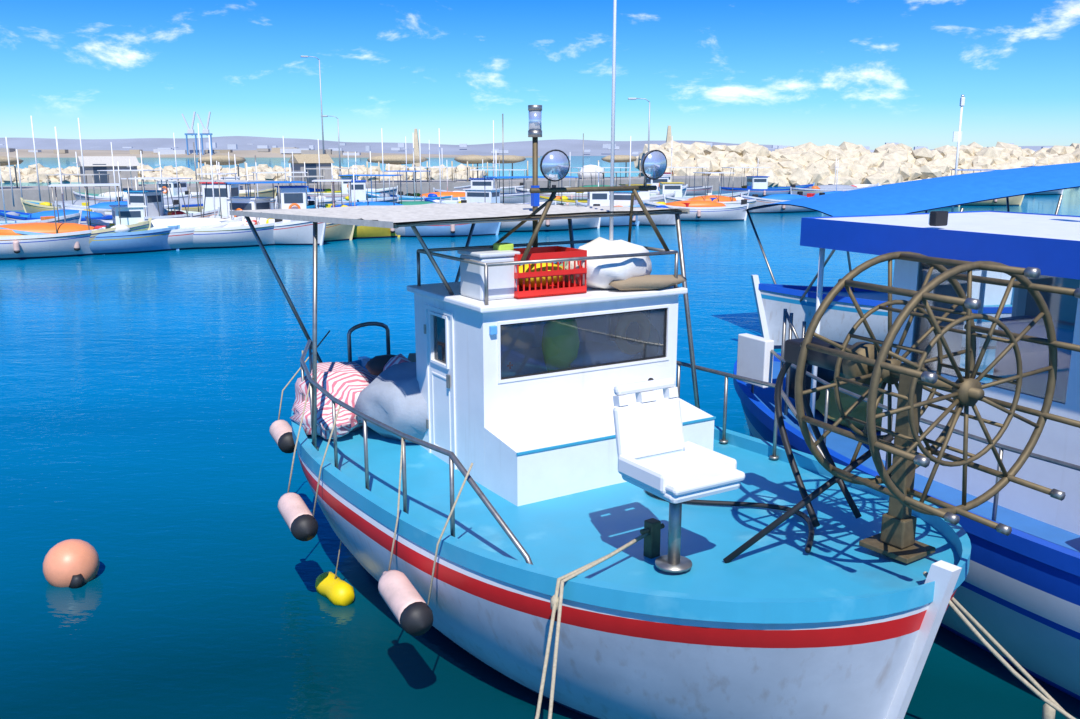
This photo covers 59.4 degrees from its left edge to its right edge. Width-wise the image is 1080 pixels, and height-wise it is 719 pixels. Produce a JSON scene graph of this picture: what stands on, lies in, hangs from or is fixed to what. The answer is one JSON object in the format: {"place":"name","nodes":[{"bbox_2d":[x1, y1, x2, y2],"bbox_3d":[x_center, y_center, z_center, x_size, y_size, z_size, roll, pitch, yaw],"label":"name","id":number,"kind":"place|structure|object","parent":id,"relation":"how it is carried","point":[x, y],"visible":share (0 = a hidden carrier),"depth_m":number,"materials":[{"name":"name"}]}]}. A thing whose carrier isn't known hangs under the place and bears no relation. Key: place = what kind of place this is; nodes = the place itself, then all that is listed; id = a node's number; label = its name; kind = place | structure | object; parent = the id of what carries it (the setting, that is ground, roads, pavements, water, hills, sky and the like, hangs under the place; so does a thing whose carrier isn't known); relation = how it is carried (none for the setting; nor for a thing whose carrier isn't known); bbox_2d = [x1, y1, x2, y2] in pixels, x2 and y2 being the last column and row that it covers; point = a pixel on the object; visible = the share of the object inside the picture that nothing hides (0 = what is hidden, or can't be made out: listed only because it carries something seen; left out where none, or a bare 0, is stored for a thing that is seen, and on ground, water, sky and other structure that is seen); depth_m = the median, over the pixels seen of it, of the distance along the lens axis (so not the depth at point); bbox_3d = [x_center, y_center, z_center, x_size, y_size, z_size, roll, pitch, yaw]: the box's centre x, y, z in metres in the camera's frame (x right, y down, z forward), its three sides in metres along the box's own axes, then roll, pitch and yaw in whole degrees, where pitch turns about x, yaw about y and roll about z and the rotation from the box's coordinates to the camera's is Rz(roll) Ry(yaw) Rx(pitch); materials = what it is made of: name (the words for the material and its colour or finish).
{"place":"outdoors","nodes":[
{"label":"outdoors","id":0,"kind":"place"},
{"bbox_2d":[5,116,86,206],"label":"masts","id":1,"kind":"object","parent":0,"point":[36,163],"visible":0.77,"depth_m":56.44,"materials":[{"name":"white metal"}]},
{"bbox_2d":[0,147,539,157],"bbox_3d":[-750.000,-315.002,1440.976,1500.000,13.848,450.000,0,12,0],"label":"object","id":2,"kind":"structure","parent":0,"point":[170,153],"depth_m":1263.95,"materials":[{"name":"concrete"}]},
{"bbox_2d":[182,112,197,154],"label":"port crane","id":3,"kind":"object","parent":2,"relation":"on","point":[190,131],"visible":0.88,"depth_m":1244.25,"materials":[{"name":"blue metal"}]},
{"bbox_2d":[197,112,212,154],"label":"port crane","id":4,"kind":"object","parent":2,"relation":"on","point":[205,131],"visible":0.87,"depth_m":1244.25,"materials":[{"name":"blue metal"}]},
{"bbox_2d":[0,136,1052,155],"bbox_3d":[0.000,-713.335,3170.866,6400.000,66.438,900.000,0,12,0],"label":"distant hills","id":5,"kind":"structure","parent":0,"point":[570,147],"depth_m":3009.75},
{"bbox_2d":[0,156,1079,718],"bbox_3d":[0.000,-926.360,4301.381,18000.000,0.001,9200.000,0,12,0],"label":"sea water","id":6,"kind":"structure","parent":0,"point":[140,450],"depth_m":10.86,"materials":[{"name":"blue liquid"}]},
{"bbox_2d":[0,169,81,224],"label":"harbour boat","id":7,"kind":"object","parent":6,"relation":"on","point":[73,218],"visible":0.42,"depth_m":40.35,"materials":[{"name":"white paint"}]},
{"bbox_2d":[0,227,105,259],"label":"harbour boat","id":8,"kind":"object","parent":6,"relation":"on","point":[57,245],"visible":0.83,"depth_m":32.97,"materials":[{"name":"white paint"}]},
{"bbox_2d":[0,165,112,224],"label":"harbour boat","id":9,"kind":"object","parent":6,"relation":"on","point":[13,216],"visible":0.2,"depth_m":42.45,"materials":[{"name":"blue paint"}]},
{"bbox_2d":[20,152,110,212],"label":"harbour boat","id":10,"kind":"object","parent":6,"relation":"on","point":[31,206],"visible":0.2,"depth_m":51.73,"materials":[{"name":"metal"}]},
{"bbox_2d":[43,539,99,588],"bbox_3d":[-4.008,1.758,8.098,0.440,0.440,0.446,0,12,0],"label":"orange buoy","id":11,"kind":"object","parent":6,"relation":"on","point":[73,563],"visible":0.93,"depth_m":7.94,"materials":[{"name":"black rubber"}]},
{"bbox_2d":[0,218,151,245],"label":"harbour boat","id":12,"kind":"object","parent":6,"relation":"on","point":[38,227],"visible":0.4,"depth_m":33.89,"materials":[{"name":"orange paint"}]},
{"bbox_2d":[0,183,179,254],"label":"harbour boat","id":13,"kind":"object","parent":6,"relation":"on","point":[155,240],"visible":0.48,"depth_m":34.47,"materials":[{"name":"blue paint"}]},
{"bbox_2d":[55,162,181,211],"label":"harbour boat","id":14,"kind":"object","parent":6,"relation":"on","point":[104,206],"visible":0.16,"depth_m":49.87,"materials":[{"name":"white paint"}]},
{"bbox_2d":[61,151,192,220],"bbox_3d":[-19.143,-7.498,43.604,7.121,4.129,2.552,3,13,15],"label":"harbour boat","id":15,"kind":"object","parent":6,"relation":"on","point":[151,200],"visible":0.27,"depth_m":42.89,"materials":[{"name":"white paint"}]},
{"bbox_2d":[73,159,191,201],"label":"harbour boat","id":16,"kind":"object","parent":6,"relation":"on","point":[103,197],"visible":0.27,"depth_m":62.27,"materials":[{"name":"white paint"}]},
{"bbox_2d":[109,204,243,249],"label":"harbour boat","id":17,"kind":"object","parent":6,"relation":"on","point":[180,239],"visible":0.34,"depth_m":35.66,"materials":[{"name":"white paint"}]},
{"bbox_2d":[157,180,202,198],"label":"harbour boat","id":18,"kind":"object","parent":6,"relation":"on","point":[174,187],"visible":0.17,"depth_m":63.60,"materials":[{"name":"white paint"}]},
{"bbox_2d":[115,133,245,211],"bbox_3d":[-20.358,-10.134,53.377,7.861,5.151,2.764,1,12,7],"label":"harbour boat","id":19,"kind":"object","parent":6,"relation":"on","point":[193,205],"visible":0.1,"depth_m":52.95,"materials":[{"name":"blue paint"}]},
{"bbox_2d":[85,216,282,248],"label":"harbour boat","id":20,"kind":"object","parent":6,"relation":"on","point":[237,234],"visible":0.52,"depth_m":36.59,"materials":[{"name":"white paint"}]},
{"bbox_2d":[159,152,219,217],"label":"harbour boat","id":21,"kind":"object","parent":6,"relation":"on","point":[207,214],"visible":0.08,"depth_m":43.71,"materials":[{"name":"white plastic"}]},
{"bbox_2d":[163,162,238,218],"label":"harbour boat","id":22,"kind":"object","parent":6,"relation":"on","point":[209,205],"visible":0.09,"depth_m":44.07,"materials":[{"name":"white paint"}]},
{"bbox_2d":[197,161,276,208],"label":"harbour boat","id":23,"kind":"object","parent":6,"relation":"on","point":[271,200],"visible":0.07,"depth_m":54.10,"materials":[{"name":"white paint"}]},
{"bbox_2d":[0,163,486,182],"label":"breakwater rocks","id":24,"kind":"object","parent":6,"relation":"on","point":[28,174],"visible":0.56,"depth_m":131.62,"materials":[{"name":"beige stone"}]},
{"bbox_2d":[220,152,276,198],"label":"harbour boat","id":25,"kind":"object","parent":6,"relation":"on","point":[264,193],"visible":0.19,"depth_m":68.50,"materials":[{"name":"white paint"}]},
{"bbox_2d":[176,163,325,244],"bbox_3d":[-11.731,-6.183,38.715,6.941,3.623,2.607,4,13,19],"label":"harbour boat","id":26,"kind":"object","parent":6,"relation":"on","point":[290,232],"visible":0.45,"depth_m":37.95,"materials":[{"name":"white paint"}]},
{"bbox_2d":[202,162,317,211],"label":"harbour boat","id":27,"kind":"object","parent":6,"relation":"on","point":[311,207],"visible":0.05,"depth_m":47.01,"materials":[{"name":"white paint"}]},
{"bbox_2d":[224,164,354,241],"bbox_3d":[-10.369,-6.225,38.997,5.710,3.586,2.328,-5,13,-23],"label":"harbour boat","id":28,"kind":"object","parent":6,"relation":"on","point":[291,197],"visible":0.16,"depth_m":38.58,"materials":[{"name":"white paint"}]},
{"bbox_2d":[252,172,342,208],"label":"harbour boat","id":29,"kind":"object","parent":6,"relation":"on","point":[327,201],"visible":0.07,"depth_m":56.93,"materials":[{"name":"white paint"}]},
{"bbox_2d":[276,152,340,195],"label":"harbour boat","id":30,"kind":"object","parent":6,"relation":"on","point":[310,190],"visible":0.13,"depth_m":69.92,"materials":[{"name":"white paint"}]},
{"bbox_2d":[287,162,364,207],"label":"harbour boat","id":31,"kind":"object","parent":6,"relation":"on","point":[305,176],"visible":0.11,"depth_m":48.48,"materials":[{"name":"blue paint"}]},
{"bbox_2d":[315,540,354,605],"bbox_3d":[-1.639,1.439,7.727,0.326,1.101,0.440,-10,16,-39],"label":"yellow float","id":32,"kind":"object","parent":6,"relation":"on","point":[333,588],"visible":0.94,"depth_m":7.67,"materials":[{"name":"plastic"}]},
{"bbox_2d":[305,158,398,198],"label":"harbour boat","id":33,"kind":"object","parent":6,"relation":"on","point":[344,184],"visible":0.31,"depth_m":69.43,"materials":[{"name":"white paint"}]},
{"bbox_2d":[307,152,398,204],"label":"harbour boat","id":34,"kind":"object","parent":6,"relation":"on","point":[360,190],"visible":0.25,"depth_m":58.42,"materials":[{"name":"white paint"}]},
{"bbox_2d":[312,163,399,238],"bbox_3d":[-8.845,-6.667,41.022,5.983,3.595,2.181,-2,12,-8],"label":"harbour boat","id":35,"kind":"object","parent":6,"relation":"on","point":[364,232],"visible":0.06,"depth_m":40.85,"materials":[{"name":"white paint"}]},
{"bbox_2d":[0,176,746,210],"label":"quay wall","id":36,"kind":"structure","parent":6,"relation":"on","point":[30,192],"depth_m":76.69,"materials":[{"name":"concrete"}]},
{"bbox_2d":[301,56,324,153],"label":"tall lamp post","id":37,"kind":"object","parent":36,"relation":"on","point":[321,102],"visible":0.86,"depth_m":95.31,"materials":[{"name":"grey metal"}]},
{"bbox_2d":[0,154,640,187],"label":"buildings","id":38,"kind":"structure","parent":36,"relation":"on","point":[93,164],"depth_m":76.00,"materials":[{"name":"stone"}]},
{"bbox_2d":[323,115,341,174],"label":"lamp post","id":39,"kind":"object","parent":36,"relation":"on","point":[338,144],"visible":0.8,"depth_m":101.47,"materials":[{"name":"grey metal"}]},
{"bbox_2d":[55,114,836,222],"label":"masts","id":40,"kind":"object","parent":36,"relation":"on","point":[319,168],"visible":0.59,"depth_m":49.99,"materials":[{"name":"white metal"}]},
{"bbox_2d":[628,98,649,151],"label":"lamp post","id":41,"kind":"object","parent":36,"relation":"on","point":[649,121],"visible":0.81,"depth_m":78.62,"materials":[{"name":"grey metal"}]},
{"bbox_2d":[308,151,441,207],"bbox_3d":[-8.726,-8.798,49.606,7.246,4.133,2.541,1,12,6],"label":"harbour boat","id":42,"kind":"object","parent":6,"relation":"on","point":[367,203],"visible":0.15,"depth_m":49.30,"materials":[{"name":"metal"}]},
{"bbox_2d":[390,227,404,236],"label":"harbour boat","id":43,"kind":"object","parent":6,"relation":"on","point":[400,231],"visible":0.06,"depth_m":41.47,"materials":[{"name":"blue paint"}]},
{"bbox_2d":[366,136,452,201],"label":"harbour boat","id":44,"kind":"object","parent":6,"relation":"on","point":[381,195],"visible":0.32,"depth_m":62.39,"materials":[{"name":"white paint"}]},
{"bbox_2d":[357,136,466,204],"bbox_3d":[-6.817,-9.529,50.710,5.980,5.095,2.155,-2,12,-10],"label":"harbour boat","id":45,"kind":"object","parent":6,"relation":"on","point":[414,202],"visible":0.06,"depth_m":50.71,"materials":[{"name":"white wood"}]},
{"bbox_2d":[412,129,421,166],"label":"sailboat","id":46,"kind":"object","parent":6,"relation":"on","point":[416,148],"visible":0.3,"depth_m":150.46,"materials":[{"name":"fabric"}]},
{"bbox_2d":[397,167,464,199],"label":"harbour boat","id":47,"kind":"object","parent":6,"relation":"on","point":[456,195],"visible":0.2,"depth_m":63.02,"materials":[{"name":"orange"}]},
{"bbox_2d":[402,145,470,190],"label":"harbour boat","id":48,"kind":"object","parent":6,"relation":"on","point":[460,188],"visible":0.12,"depth_m":78.84,"materials":[{"name":"white paint"}]},
{"bbox_2d":[405,128,500,236],"bbox_3d":[-4.329,-7.634,41.980,5.497,5.080,2.278,-2,12,-10],"label":"harbour boat","id":49,"kind":"object","parent":6,"relation":"on","point":[463,230],"visible":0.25,"depth_m":41.69,"materials":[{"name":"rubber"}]},
{"bbox_2d":[423,188,530,203],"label":"harbour boat","id":50,"kind":"object","parent":6,"relation":"on","point":[481,195],"visible":0.25,"depth_m":52.72,"materials":[{"name":"blue paint"}]},
{"bbox_2d":[433,159,530,202],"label":"harbour boat","id":51,"kind":"object","parent":6,"relation":"on","point":[524,197],"visible":0.27,"depth_m":66.94,"materials":[{"name":"blue paint"}]},
{"bbox_2d":[469,167,524,192],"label":"harbour boat","id":52,"kind":"object","parent":6,"relation":"on","point":[512,189],"visible":0.12,"depth_m":81.40,"materials":[{"name":"white paint"}]},
{"bbox_2d":[458,197,555,204],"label":"harbour boat","id":53,"kind":"object","parent":6,"relation":"on","point":[553,202],"visible":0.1,"depth_m":54.93,"materials":[{"name":"white paint"}]},
{"bbox_2d":[492,151,563,229],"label":"harbour boat","id":54,"kind":"object","parent":6,"relation":"on","point":[496,163],"visible":0.02,"depth_m":44.77,"materials":[{"name":"white rubber"}]},
{"bbox_2d":[484,176,600,231],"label":"harbour boat","id":55,"kind":"object","parent":6,"relation":"on","point":[562,224],"visible":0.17,"depth_m":44.87,"materials":[{"name":"white paint"}]},
{"bbox_2d":[514,186,586,198],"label":"harbour boat","id":56,"kind":"object","parent":6,"relation":"on","point":[570,195],"visible":0.27,"depth_m":68.89,"materials":[{"name":"white paint"}]},
{"bbox_2d":[540,172,597,204],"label":"harbour boat","id":57,"kind":"object","parent":6,"relation":"on","point":[565,200],"visible":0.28,"depth_m":58.88,"materials":[{"name":"white paint"}]},
{"bbox_2d":[552,167,629,187],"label":"harbour boat","id":58,"kind":"object","parent":6,"relation":"on","point":[553,186],"visible":0.12,"depth_m":75.43,"materials":[{"name":"white paint"}]},
{"bbox_2d":[229,0,970,718],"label":"fishing boat","id":59,"kind":"object","parent":6,"relation":"on","point":[797,616],"visible":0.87,"depth_m":6.31,"materials":[{"name":"white paint"}]},
{"bbox_2d":[269,330,329,452],"bbox_3d":[-2.363,0.299,9.188,0.459,1.002,1.030,0,12,2],"label":"fender","id":60,"kind":"object","parent":59,"relation":"hanging from","point":[281,433],"visible":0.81,"depth_m":8.89,"materials":[{"name":"white rubber"}]},
{"bbox_2d":[278,383,340,540],"bbox_3d":[-1.861,0.798,7.463,0.408,1.076,0.813,-7,14,-29],"label":"fender","id":61,"kind":"object","parent":59,"relation":"hanging from","point":[300,520],"visible":1,"depth_m":7.25,"materials":[{"name":"pink rubber"}]},
{"bbox_2d":[290,353,427,443],"bbox_3d":[-1.350,0.210,8.966,1.900,0.766,2.430,0,12,-1],"label":"net pile","id":62,"kind":"object","parent":59,"relation":"on","point":[384,389],"visible":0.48,"depth_m":8.12,"materials":[{"name":"fabric"}]},
{"bbox_2d":[378,438,472,635],"bbox_3d":[-0.814,1.105,6.003,0.448,1.076,0.808,-9,15,-35],"label":"fender","id":63,"kind":"object","parent":59,"relation":"hanging from","point":[410,609],"visible":1,"depth_m":5.83,"materials":[{"name":"plastic"}]},
{"bbox_2d":[457,243,519,300],"bbox_3d":[-0.376,-0.670,7.128,0.360,0.398,0.382,-7,14,-30],"label":"white tub","id":64,"kind":"object","parent":59,"relation":"on","point":[502,283],"visible":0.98,"depth_m":7.00,"materials":[{"name":"plastic"}]},
{"bbox_2d":[513,246,586,298],"bbox_3d":[-0.012,-0.682,7.325,0.615,0.329,0.424,-7,14,-30],"label":"red crate","id":65,"kind":"object","parent":59,"relation":"on","point":[540,279],"visible":0.66,"depth_m":7.20,"materials":[{"name":"red plastic"}]},
{"bbox_2d":[560,237,686,290],"bbox_3d":[0.669,-0.774,7.604,1.103,0.419,0.562,-3,12,-12],"label":"white sack","id":66,"kind":"object","parent":59,"relation":"on","point":[629,274],"visible":0.73,"depth_m":7.41,"materials":[{"name":"white fabric"}]},
{"bbox_2d":[613,377,744,572],"bbox_3d":[0.756,0.677,5.343,0.530,1.020,0.634,-7,14,-30],"label":"helm seat","id":67,"kind":"object","parent":59,"relation":"on","point":[648,423],"visible":1,"depth_m":5.37,"materials":[{"name":"plastic"}]},
{"bbox_2d":[535,532,1075,718],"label":"mooring lines","id":68,"kind":"object","parent":59,"relation":"attached to","point":[1051,706],"visible":0.94,"depth_m":5.11,"materials":[{"name":"fabric"}]},
{"bbox_2d":[723,251,1079,563],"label":"net hauler","id":69,"kind":"object","parent":59,"relation":"on","point":[870,367],"visible":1,"depth_m":5.13,"materials":[{"name":"metal"}]},
{"bbox_2d":[587,162,644,226],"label":"harbour boat","id":70,"kind":"object","parent":6,"relation":"on","point":[601,198],"visible":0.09,"depth_m":47.53,"materials":[{"name":"blue paint"}]},
{"bbox_2d":[576,191,680,225],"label":"harbour boat","id":71,"kind":"object","parent":6,"relation":"on","point":[622,198],"visible":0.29,"depth_m":48.42,"materials":[{"name":"white paint"}]},
{"bbox_2d":[591,171,675,203],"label":"harbour boat","id":72,"kind":"object","parent":6,"relation":"on","point":[644,195],"visible":0.16,"depth_m":60.36,"materials":[{"name":"white paint"}]},
{"bbox_2d":[643,176,687,195],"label":"harbour boat","id":73,"kind":"object","parent":6,"relation":"on","point":[662,179],"visible":0.12,"depth_m":74.56,"materials":[{"name":"white paint"}]},
{"bbox_2d":[666,126,671,141],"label":"tower","id":74,"kind":"structure","parent":6,"relation":"on","point":[669,137],"depth_m":128.01,"materials":[{"name":"stone"}]},
{"bbox_2d":[663,167,712,195],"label":"harbour boat","id":75,"kind":"object","parent":6,"relation":"on","point":[699,190],"visible":0.14,"depth_m":80.00,"materials":[{"name":"white paint"}]},
{"bbox_2d":[642,199,748,220],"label":"harbour boat","id":76,"kind":"object","parent":6,"relation":"on","point":[704,210],"visible":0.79,"depth_m":51.63,"materials":[{"name":"white paint"}]},
{"bbox_2d":[650,136,749,198],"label":"harbour boat","id":77,"kind":"object","parent":6,"relation":"on","point":[668,187],"visible":0.32,"depth_m":62.40,"materials":[{"name":"white paint"}]},
{"bbox_2d":[663,172,757,212],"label":"harbour boat","id":78,"kind":"object","parent":6,"relation":"on","point":[725,200],"visible":0.37,"depth_m":57.62,"materials":[{"name":"white paint"}]},
{"bbox_2d":[719,158,814,197],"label":"harbour boat","id":79,"kind":"object","parent":6,"relation":"on","point":[757,184],"visible":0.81,"depth_m":77.16,"materials":[{"name":"blue paint"}]},
{"bbox_2d":[740,193,824,212],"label":"harbour boat","id":80,"kind":"object","parent":6,"relation":"on","point":[773,198],"visible":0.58,"depth_m":58.87,"materials":[{"name":"blue"}]},
{"bbox_2d":[797,160,842,196],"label":"harbour boat","id":81,"kind":"object","parent":6,"relation":"on","point":[809,194],"visible":0.08,"depth_m":63.52,"materials":[{"name":"white paint"}]},
{"bbox_2d":[790,183,878,195],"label":"harbour boat","id":82,"kind":"object","parent":6,"relation":"on","point":[816,189],"visible":0.42,"depth_m":76.50,"materials":[{"name":"blue paint"}]},
{"bbox_2d":[828,184,879,187],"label":"harbour boat","id":83,"kind":"object","parent":6,"relation":"on","point":[858,185],"visible":0.06,"depth_m":78.56,"materials":[{"name":"white paint"}]},
{"bbox_2d":[634,140,1079,186],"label":"breakwater rocks","id":84,"kind":"object","parent":6,"relation":"on","point":[812,163],"visible":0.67,"depth_m":112.55,"materials":[{"name":"beige stone"}]},
{"bbox_2d":[733,211,1079,699],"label":"neighbour boat","id":85,"kind":"object","parent":6,"relation":"on","point":[1016,596],"visible":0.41,"depth_m":6.75,"materials":[{"name":"blue paint"}]},
{"bbox_2d":[742,162,1079,349],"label":"canopy boat","id":86,"kind":"object","parent":6,"relation":"on","point":[840,318],"visible":0.52,"depth_m":17.23,"materials":[{"name":"blue paint"}]},
{"bbox_2d":[951,95,964,211],"bbox_3d":[24.737,-12.132,56.349,0.500,7.000,0.220,0,12,0],"label":"nav light post","id":87,"kind":"object","parent":6,"relation":"on","point":[957,136],"visible":0.94,"depth_m":56.08,"materials":[{"name":"white metal"}]},
{"bbox_2d":[950,169,1023,205],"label":"harbour boat","id":88,"kind":"object","parent":6,"relation":"on","point":[1015,200],"visible":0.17,"depth_m":67.38,"materials":[{"name":"white paint"}]},
{"bbox_2d":[1022,161,1063,194],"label":"harbour boat","id":89,"kind":"object","parent":6,"relation":"on","point":[1057,192],"visible":0.06,"depth_m":85.68,"materials":[{"name":"white paint"}]},
{"bbox_2d":[0,0,1079,149],"label":"sky","id":90,"kind":"structure","parent":0,"point":[872,73],"materials":[{"name":"blue"}]}
]}

